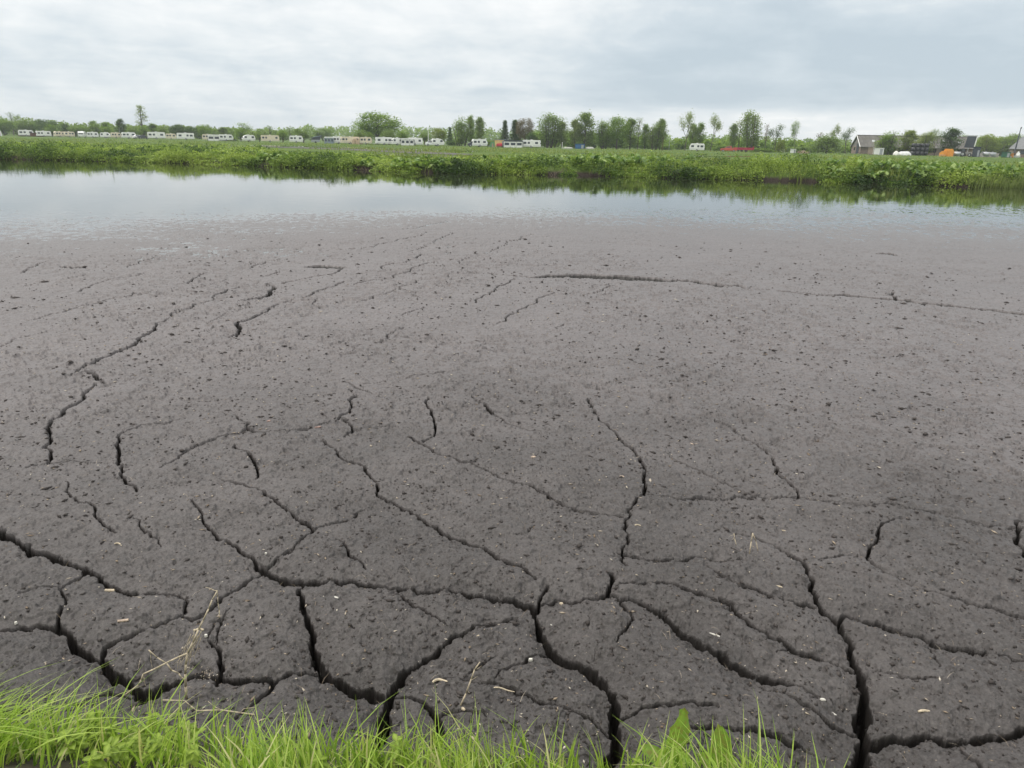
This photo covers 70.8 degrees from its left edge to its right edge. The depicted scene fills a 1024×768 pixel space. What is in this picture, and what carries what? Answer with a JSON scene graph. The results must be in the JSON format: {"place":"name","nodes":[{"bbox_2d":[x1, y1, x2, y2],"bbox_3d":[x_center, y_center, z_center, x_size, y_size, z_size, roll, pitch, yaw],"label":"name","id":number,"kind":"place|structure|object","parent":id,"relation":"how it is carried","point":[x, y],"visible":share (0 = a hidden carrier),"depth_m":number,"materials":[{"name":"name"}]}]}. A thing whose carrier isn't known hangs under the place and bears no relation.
{"place":"outdoors","nodes":[
{"label":"outdoors","id":0,"kind":"place"},
{"bbox_2d":[0,730,576,767],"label":"bank ground","id":1,"kind":"structure","parent":0,"point":[66,763],"depth_m":2.70,"materials":[{"name":"soil"}]},
{"bbox_2d":[57,728,83,757],"bbox_3d":[-1.593,1.309,2.606,0.076,0.113,0.085,-9,19,-2],"label":"weed plant","id":2,"kind":"object","parent":1,"relation":"on","point":[73,746],"visible":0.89,"depth_m":2.59,"materials":[{"name":"green plant"}]},
{"bbox_2d":[65,734,88,754],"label":"weed plant","id":3,"kind":"object","parent":1,"relation":"on","point":[78,743],"visible":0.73,"depth_m":2.61,"materials":[{"name":"green plant"}]},
{"bbox_2d":[80,711,97,741],"bbox_3d":[-1.664,1.359,2.827,0.079,0.144,0.078,-11,22,-32],"label":"weed plant","id":4,"kind":"object","parent":1,"relation":"on","point":[89,720],"visible":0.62,"depth_m":2.81,"materials":[{"name":"green plant"}]},
{"bbox_2d":[80,748,107,767],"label":"weed plant","id":5,"kind":"object","parent":1,"relation":"on","point":[97,762],"visible":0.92,"depth_m":2.58,"materials":[{"name":"green plant"}]},
{"bbox_2d":[86,733,101,753],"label":"weed plant","id":6,"kind":"object","parent":1,"relation":"on","point":[94,743],"visible":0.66,"depth_m":2.77,"materials":[{"name":"green plant"}]},
{"bbox_2d":[86,717,106,738],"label":"weed plant","id":7,"kind":"object","parent":1,"relation":"on","point":[95,729],"visible":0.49,"depth_m":2.83,"materials":[{"name":"green plant"}]},
{"bbox_2d":[102,736,128,761],"bbox_3d":[-1.424,1.326,2.584,0.080,0.144,0.083,-11,22,-32],"label":"weed plant","id":8,"kind":"object","parent":1,"relation":"on","point":[115,756],"visible":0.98,"depth_m":2.56,"materials":[{"name":"green plant"}]},
{"bbox_2d":[112,726,128,742],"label":"weed plant","id":9,"kind":"object","parent":1,"relation":"on","point":[119,736],"visible":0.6,"depth_m":2.75,"materials":[{"name":"green plant"}]},
{"bbox_2d":[125,739,142,762],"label":"weed plant","id":10,"kind":"object","parent":1,"relation":"on","point":[135,748],"visible":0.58,"depth_m":2.67,"materials":[{"name":"green plant"}]},
{"bbox_2d":[128,725,148,742],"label":"weed plant","id":11,"kind":"object","parent":1,"relation":"on","point":[135,728],"visible":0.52,"depth_m":2.85,"materials":[{"name":"green plant"}]},
{"bbox_2d":[144,712,160,735],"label":"weed plant","id":12,"kind":"object","parent":1,"relation":"on","point":[153,719],"visible":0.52,"depth_m":2.91,"materials":[{"name":"green plant"}]},
{"bbox_2d":[146,732,162,761],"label":"weed plant","id":13,"kind":"object","parent":1,"relation":"on","point":[155,744],"visible":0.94,"depth_m":2.64,"materials":[{"name":"green plant"}]},
{"bbox_2d":[162,726,177,745],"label":"weed plant","id":14,"kind":"object","parent":1,"relation":"on","point":[169,727],"visible":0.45,"depth_m":2.85,"materials":[{"name":"green plant"}]},
{"bbox_2d":[181,744,201,767],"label":"weed plant","id":15,"kind":"object","parent":1,"relation":"on","point":[192,754],"visible":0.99,"depth_m":2.56,"materials":[{"name":"green plant"}]},
{"bbox_2d":[179,719,206,741],"bbox_3d":[-1.296,1.422,2.928,0.079,0.140,0.085,9,20,23],"label":"weed plant","id":16,"kind":"object","parent":1,"relation":"on","point":[192,725],"visible":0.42,"depth_m":2.91,"materials":[{"name":"green plant"}]},
{"bbox_2d":[224,736,242,752],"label":"weed plant","id":17,"kind":"object","parent":1,"relation":"on","point":[237,744],"visible":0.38,"depth_m":2.81,"materials":[{"name":"green plant"}]},
{"bbox_2d":[307,751,329,767],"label":"weed plant","id":18,"kind":"object","parent":1,"relation":"on","point":[325,763],"visible":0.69,"depth_m":2.67,"materials":[{"name":"green plant"}]},
{"bbox_2d":[389,733,411,763],"bbox_3d":[-0.440,1.417,2.779,0.079,0.146,0.079,13,22,32],"label":"weed plant","id":19,"kind":"object","parent":1,"relation":"on","point":[398,742],"visible":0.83,"depth_m":2.76,"materials":[{"name":"green plant"}]},
{"bbox_2d":[253,145,472,151],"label":"ditch water","id":20,"kind":"structure","parent":0,"point":[343,147],"depth_m":142.37,"materials":[{"name":"black liquid"}]},
{"bbox_2d":[0,661,850,767],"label":"bank grass","id":21,"kind":"structure","parent":0,"point":[273,757],"depth_m":2.73,"materials":[{"name":"green plant"}]},
{"bbox_2d":[0,197,1023,767],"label":"mud flat","id":22,"kind":"structure","parent":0,"point":[974,257],"depth_m":5.45,"materials":[{"name":"grey soil"}]},
{"bbox_2d":[108,587,221,707],"bbox_3d":[-1.545,1.187,3.209,0.541,0.657,0.127,0,19,-3],"label":"dead plant stalk","id":23,"kind":"object","parent":22,"relation":"on","point":[191,647],"visible":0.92,"depth_m":3.20,"materials":[{"name":"beige plant"}]},
{"bbox_2d":[162,699,254,714],"bbox_3d":[-1.320,1.418,3.143,0.397,0.092,0.005,1,19,0],"label":"fallen branch","id":24,"kind":"object","parent":22,"relation":"on","point":[241,712],"visible":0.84,"depth_m":3.14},
{"bbox_2d":[0,234,1023,767],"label":"mud crumbs","id":25,"kind":"object","parent":22,"relation":"on","point":[730,680],"visible":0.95,"depth_m":4.50,"materials":[{"name":"grey soil"}]},
{"bbox_2d":[1,284,1023,767],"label":"plant litter","id":26,"kind":"object","parent":22,"relation":"on","point":[487,538],"visible":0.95,"depth_m":4.44,"materials":[{"name":"beige plant"}]},
{"bbox_2d":[3,363,1023,765],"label":"straw bits","id":27,"kind":"object","parent":22,"relation":"on","point":[563,603],"visible":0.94,"depth_m":4.09,"materials":[{"name":"beige plant"}]},
{"bbox_2d":[640,707,690,765],"bbox_3d":[0.623,1.441,2.894,0.203,0.282,0.092,1,19,0],"label":"dock plant","id":28,"kind":"object","parent":22,"relation":"on","point":[682,720],"visible":0.44,"depth_m":2.90,"materials":[{"name":"green plant"}]},
{"bbox_2d":[697,724,734,767],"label":"dock plant","id":29,"kind":"object","parent":22,"relation":"on","point":[721,731],"visible":0.47,"depth_m":2.87,"materials":[{"name":"green plant"}]},
{"bbox_2d":[0,159,1023,267],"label":"pool water","id":30,"kind":"structure","parent":0,"point":[114,187],"depth_m":35.35,"materials":[{"name":"black liquid"}]},
{"bbox_2d":[0,153,917,183],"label":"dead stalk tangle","id":31,"kind":"object","parent":30,"relation":"on","point":[470,171],"visible":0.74,"depth_m":56.10,"materials":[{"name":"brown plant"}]},
{"bbox_2d":[962,167,1023,188],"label":"reed bed","id":32,"kind":"object","parent":30,"relation":"on","point":[1018,185],"visible":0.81,"depth_m":49.49,"materials":[{"name":"green plant"}]},
{"bbox_2d":[0,133,1023,187],"bbox_3d":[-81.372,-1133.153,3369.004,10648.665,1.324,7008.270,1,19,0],"label":"field ground","id":33,"kind":"structure","parent":0,"point":[770,177],"depth_m":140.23,"materials":[{"name":"green plant"}]},
{"bbox_2d":[0,118,16,134],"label":"broadleaf tree","id":34,"kind":"object","parent":33,"relation":"on","point":[6,125],"visible":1,"depth_m":346.45,"materials":[{"name":"green plant"}]},
{"bbox_2d":[12,118,38,131],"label":"broadleaf tree","id":35,"kind":"object","parent":33,"relation":"on","point":[22,124],"visible":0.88,"depth_m":354.96,"materials":[{"name":"green plant"}]},
{"bbox_2d":[35,131,53,136],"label":"caravan","id":36,"kind":"object","parent":33,"relation":"on","point":[43,133],"visible":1,"depth_m":302.40,"materials":[{"name":"white metal"}]},
{"bbox_2d":[32,119,59,130],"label":"broadleaf tree","id":37,"kind":"object","parent":33,"relation":"on","point":[41,122],"visible":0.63,"depth_m":345.44,"materials":[{"name":"green plant"}]},
{"bbox_2d":[86,122,102,137],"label":"pollard willow","id":38,"kind":"object","parent":33,"relation":"on","point":[92,128],"visible":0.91,"depth_m":316.92,"materials":[{"name":"green plant"}]},
{"bbox_2d":[114,118,128,132],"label":"tree","id":39,"kind":"object","parent":33,"relation":"on","point":[120,124],"visible":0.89,"depth_m":331.73,"materials":[{"name":"green plant"}]},
{"bbox_2d":[133,104,149,134],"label":"poplar tree","id":40,"kind":"object","parent":33,"relation":"on","point":[140,114],"visible":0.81,"depth_m":326.03,"materials":[{"name":"green plant"}]},
{"bbox_2d":[0,115,314,140],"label":"wood","id":41,"kind":"object","parent":33,"relation":"on","point":[233,131],"visible":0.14,"depth_m":380.53,"materials":[{"name":"green plant"}]},
{"bbox_2d":[147,132,168,138],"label":"caravan","id":42,"kind":"object","parent":33,"relation":"on","point":[156,135],"visible":0.95,"depth_m":289.39,"materials":[{"name":"grey metal"}]},
{"bbox_2d":[167,123,186,134],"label":"broadleaf tree","id":43,"kind":"object","parent":33,"relation":"on","point":[176,128],"visible":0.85,"depth_m":316.63,"materials":[{"name":"green plant"}]},
{"bbox_2d":[174,133,193,139],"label":"caravan","id":44,"kind":"object","parent":33,"relation":"on","point":[185,136],"visible":1,"depth_m":277.63,"materials":[{"name":"grey metal"}]},
{"bbox_2d":[181,126,199,139],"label":"broadleaf tree","id":45,"kind":"object","parent":33,"relation":"on","point":[191,129],"visible":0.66,"depth_m":317.52,"materials":[{"name":"green plant"}]},
{"bbox_2d":[196,124,213,139],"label":"broadleaf tree","id":46,"kind":"object","parent":33,"relation":"on","point":[203,131],"visible":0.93,"depth_m":307.79,"materials":[{"name":"green plant"}]},
{"bbox_2d":[219,134,233,140],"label":"caravan","id":47,"kind":"object","parent":33,"relation":"on","point":[226,137],"visible":0.97,"depth_m":260.69,"materials":[{"name":"grey metal"}]},
{"bbox_2d":[261,135,278,141],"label":"caravan","id":48,"kind":"object","parent":33,"relation":"on","point":[269,138],"visible":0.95,"depth_m":246.86,"materials":[{"name":"beige metal"}]},
{"bbox_2d":[289,135,303,142],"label":"caravan","id":49,"kind":"object","parent":33,"relation":"on","point":[296,138],"visible":0.95,"depth_m":242.42,"materials":[{"name":"grey metal"}]},
{"bbox_2d":[294,129,311,142],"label":"pollard willow","id":50,"kind":"object","parent":33,"relation":"on","point":[303,134],"visible":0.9,"depth_m":247.43,"materials":[{"name":"green plant"}]},
{"bbox_2d":[310,127,334,140],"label":"broadleaf tree","id":51,"kind":"object","parent":33,"relation":"on","point":[327,132],"visible":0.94,"depth_m":402.92,"materials":[{"name":"green plant"}]},
{"bbox_2d":[215,145,471,154],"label":"peat patch","id":52,"kind":"object","parent":33,"relation":"on","point":[374,150],"visible":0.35,"depth_m":113.00,"materials":[{"name":"brown soil"}]},
{"bbox_2d":[340,136,358,143],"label":"caravan","id":53,"kind":"object","parent":33,"relation":"on","point":[349,139],"visible":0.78,"depth_m":233.52,"materials":[{"name":"grey metal"}]},
{"bbox_2d":[351,110,406,143],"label":"broadleaf tree","id":54,"kind":"object","parent":33,"relation":"on","point":[371,122],"visible":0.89,"depth_m":248.38,"materials":[{"name":"green plant"}]},
{"bbox_2d":[374,137,391,144],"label":"caravan","id":55,"kind":"object","parent":33,"relation":"on","point":[384,140],"visible":0.98,"depth_m":228.97,"materials":[{"name":"grey metal"}]},
{"bbox_2d":[380,128,396,144],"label":"pollard willow","id":56,"kind":"object","parent":33,"relation":"on","point":[388,133],"visible":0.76,"depth_m":237.81,"materials":[{"name":"green plant"}]},
{"bbox_2d":[401,138,414,144],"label":"caravan","id":57,"kind":"object","parent":33,"relation":"on","point":[404,142],"visible":0.84,"depth_m":223.79,"materials":[{"name":"metal"}]},
{"bbox_2d":[11,123,851,148],"bbox_3d":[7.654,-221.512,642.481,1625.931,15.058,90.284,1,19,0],"label":"wood","id":58,"kind":"object","parent":33,"relation":"on","point":[344,132],"visible":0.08,"depth_m":623.52,"materials":[{"name":"green plant"}]},
{"bbox_2d":[429,127,447,140],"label":"broadleaf tree","id":59,"kind":"object","parent":33,"relation":"on","point":[442,134],"visible":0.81,"depth_m":251.74,"materials":[{"name":"green plant"}]},
{"bbox_2d":[450,116,472,145],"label":"tree","id":60,"kind":"object","parent":33,"relation":"on","point":[460,135],"visible":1,"depth_m":245.09,"materials":[{"name":"green plant"}]},
{"bbox_2d":[466,114,474,141],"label":"tree","id":61,"kind":"object","parent":33,"relation":"on","point":[472,122],"visible":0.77,"depth_m":247.17,"materials":[{"name":"green plant"}]},
{"bbox_2d":[472,117,486,138],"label":"tree","id":62,"kind":"object","parent":33,"relation":"on","point":[479,122],"visible":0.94,"depth_m":244.45,"materials":[{"name":"green plant"}]},
{"bbox_2d":[471,139,487,146],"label":"caravan","id":63,"kind":"object","parent":33,"relation":"on","point":[480,142],"visible":0.98,"depth_m":224.34,"materials":[{"name":"grey metal"}]},
{"bbox_2d":[499,120,509,139],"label":"conifer tree","id":64,"kind":"object","parent":33,"relation":"on","point":[505,132],"visible":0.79,"depth_m":251.68,"materials":[{"name":"green plant"}]},
{"bbox_2d":[0,137,1023,187],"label":"nettle growth","id":65,"kind":"object","parent":33,"relation":"on","point":[489,166],"visible":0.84,"depth_m":56.87,"materials":[{"name":"green plant"}]},
{"bbox_2d":[0,144,1023,179],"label":"broadleaf growth","id":66,"kind":"object","parent":33,"relation":"on","point":[936,167],"visible":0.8,"depth_m":55.78,"materials":[{"name":"green plant"}]},
{"bbox_2d":[503,140,522,147],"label":"caravan","id":67,"kind":"object","parent":33,"relation":"on","point":[515,143],"visible":0.98,"depth_m":220.77,"materials":[{"name":"metal"}]},
{"bbox_2d":[508,119,522,141],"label":"conifer tree","id":68,"kind":"object","parent":33,"relation":"on","point":[514,136],"visible":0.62,"depth_m":251.30,"materials":[{"name":"green plant"}]},
{"bbox_2d":[515,117,535,146],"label":"broadleaf tree","id":69,"kind":"object","parent":33,"relation":"on","point":[522,131],"visible":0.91,"depth_m":247.05,"materials":[{"name":"plant"}]},
{"bbox_2d":[522,140,540,147],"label":"caravan","id":70,"kind":"object","parent":33,"relation":"on","point":[531,143],"visible":1,"depth_m":222.84,"materials":[{"name":"grey metal"}]},
{"bbox_2d":[534,112,569,147],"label":"tree","id":71,"kind":"object","parent":33,"relation":"on","point":[549,123],"visible":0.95,"depth_m":238.31,"materials":[{"name":"green plant"}]},
{"bbox_2d":[555,121,569,147],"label":"tree","id":72,"kind":"object","parent":33,"relation":"on","point":[561,132],"visible":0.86,"depth_m":240.25,"materials":[{"name":"green plant"}]},
{"bbox_2d":[568,118,581,147],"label":"tree","id":73,"kind":"object","parent":33,"relation":"on","point":[574,124],"visible":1,"depth_m":238.08,"materials":[{"name":"green plant"}]},
{"bbox_2d":[574,109,598,148],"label":"tree","id":74,"kind":"object","parent":33,"relation":"on","point":[586,120],"visible":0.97,"depth_m":237.37,"materials":[{"name":"green plant"}]},
{"bbox_2d":[594,120,612,148],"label":"tree","id":75,"kind":"object","parent":33,"relation":"on","point":[602,141],"visible":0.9,"depth_m":238.12,"materials":[{"name":"green plant"}]},
{"bbox_2d":[605,116,631,148],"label":"broadleaf tree","id":76,"kind":"object","parent":33,"relation":"on","point":[616,132],"visible":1,"depth_m":234.83,"materials":[{"name":"green plant"}]},
{"bbox_2d":[623,117,641,149],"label":"tree","id":77,"kind":"object","parent":33,"relation":"on","point":[630,139],"visible":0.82,"depth_m":237.94,"materials":[{"name":"green plant"}]},
{"bbox_2d":[639,124,651,148],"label":"tree","id":78,"kind":"object","parent":33,"relation":"on","point":[643,139],"visible":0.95,"depth_m":238.46,"materials":[{"name":"green plant"}]},
{"bbox_2d":[645,119,666,149],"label":"tree","id":79,"kind":"object","parent":33,"relation":"on","point":[654,141],"visible":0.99,"depth_m":235.97,"materials":[{"name":"green plant"}]},
{"bbox_2d":[655,118,668,149],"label":"tree","id":80,"kind":"object","parent":33,"relation":"on","point":[663,129],"visible":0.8,"depth_m":236.71,"materials":[{"name":"green plant"}]},
{"bbox_2d":[679,110,695,150],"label":"tree","id":81,"kind":"object","parent":33,"relation":"on","point":[688,116],"visible":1,"depth_m":229.63,"materials":[{"name":"green plant"}]},
{"bbox_2d":[533,131,851,152],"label":"wood","id":82,"kind":"object","parent":33,"relation":"on","point":[677,143],"visible":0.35,"depth_m":280.87,"materials":[{"name":"green plant"}]},
{"bbox_2d":[686,123,698,150],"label":"tree","id":83,"kind":"object","parent":33,"relation":"on","point":[692,137],"visible":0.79,"depth_m":242.07,"materials":[{"name":"green plant"}]},
{"bbox_2d":[689,143,704,150],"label":"caravan","id":84,"kind":"object","parent":33,"relation":"on","point":[696,146],"visible":0.96,"depth_m":222.80,"materials":[{"name":"grey metal"}]},
{"bbox_2d":[694,121,707,150],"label":"tree","id":85,"kind":"object","parent":33,"relation":"on","point":[701,128],"visible":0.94,"depth_m":241.85,"materials":[{"name":"green plant"}]},
{"bbox_2d":[708,112,721,150],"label":"tree","id":86,"kind":"object","parent":33,"relation":"on","point":[718,125],"visible":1,"depth_m":229.02,"materials":[{"name":"green plant"}]},
{"bbox_2d":[726,123,739,146],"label":"tree","id":87,"kind":"object","parent":33,"relation":"on","point":[734,128],"visible":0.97,"depth_m":239.95,"materials":[{"name":"green plant"}]},
{"bbox_2d":[738,109,765,151],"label":"tree","id":88,"kind":"object","parent":33,"relation":"on","point":[748,127],"visible":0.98,"depth_m":234.37,"materials":[{"name":"green plant"}]},
{"bbox_2d":[766,123,783,150],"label":"tree","id":89,"kind":"object","parent":33,"relation":"on","point":[776,133],"visible":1,"depth_m":234.12,"materials":[{"name":"green plant"}]},
{"bbox_2d":[775,137,786,151],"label":"bush","id":90,"kind":"object","parent":33,"relation":"on","point":[780,145],"visible":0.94,"depth_m":231.42,"materials":[{"name":"green plant"}]},
{"bbox_2d":[790,121,800,141],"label":"tree","id":91,"kind":"object","parent":33,"relation":"on","point":[793,125],"visible":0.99,"depth_m":230.32,"materials":[{"name":"green plant"}]},
{"bbox_2d":[807,132,847,152],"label":"bush","id":92,"kind":"object","parent":33,"relation":"on","point":[829,139],"visible":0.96,"depth_m":237.96,"materials":[{"name":"green plant"}]},
{"bbox_2d":[840,127,857,152],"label":"tree","id":93,"kind":"object","parent":33,"relation":"on","point":[847,137],"visible":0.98,"depth_m":251.87,"materials":[{"name":"green plant"}]},
{"bbox_2d":[871,130,904,154],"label":"tree","id":94,"kind":"object","parent":33,"relation":"on","point":[887,141],"visible":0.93,"depth_m":226.19,"materials":[{"name":"green plant"}]},
{"bbox_2d":[898,130,920,150],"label":"tree","id":95,"kind":"object","parent":33,"relation":"on","point":[910,137],"visible":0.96,"depth_m":226.49,"materials":[{"name":"green plant"}]},
{"bbox_2d":[917,130,937,152],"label":"tree","id":96,"kind":"object","parent":33,"relation":"on","point":[926,138],"visible":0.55,"depth_m":229.47,"materials":[{"name":"green plant"}]},
{"bbox_2d":[937,127,965,151],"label":"tree","id":97,"kind":"object","parent":33,"relation":"on","point":[951,135],"visible":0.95,"depth_m":226.48,"materials":[{"name":"green plant"}]},
{"bbox_2d":[964,135,977,155],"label":"tipping trailer","id":98,"kind":"object","parent":33,"relation":"on","point":[971,140],"visible":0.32,"depth_m":224.49,"materials":[{"name":"metal"}]},
{"bbox_2d":[975,134,1005,152],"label":"tree","id":99,"kind":"object","parent":33,"relation":"on","point":[992,141],"visible":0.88,"depth_m":269.37,"materials":[{"name":"green plant"}]},
{"bbox_2d":[989,134,1017,155],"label":"tree","id":100,"kind":"object","parent":33,"relation":"on","point":[1003,143],"visible":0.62,"depth_m":277.86,"materials":[{"name":"green plant"}]},
{"bbox_2d":[0,0,1023,143],"label":"sky","id":101,"kind":"structure","parent":0,"point":[871,67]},
{"bbox_2d":[565,153,823,157],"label":"ditch water","id":102,"kind":"structure","parent":0,"point":[685,155],"depth_m":123.42,"materials":[{"name":"black liquid"}]},
{"bbox_2d":[850,135,972,155],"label":"barn","id":103,"kind":"structure","parent":0,"point":[860,144],"depth_m":248.22,"materials":[{"name":"brick"}]},
{"bbox_2d":[1009,137,1023,157],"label":"farm house","id":104,"kind":"structure","parent":0,"point":[1020,147],"depth_m":227.08,"materials":[{"name":"brick"}]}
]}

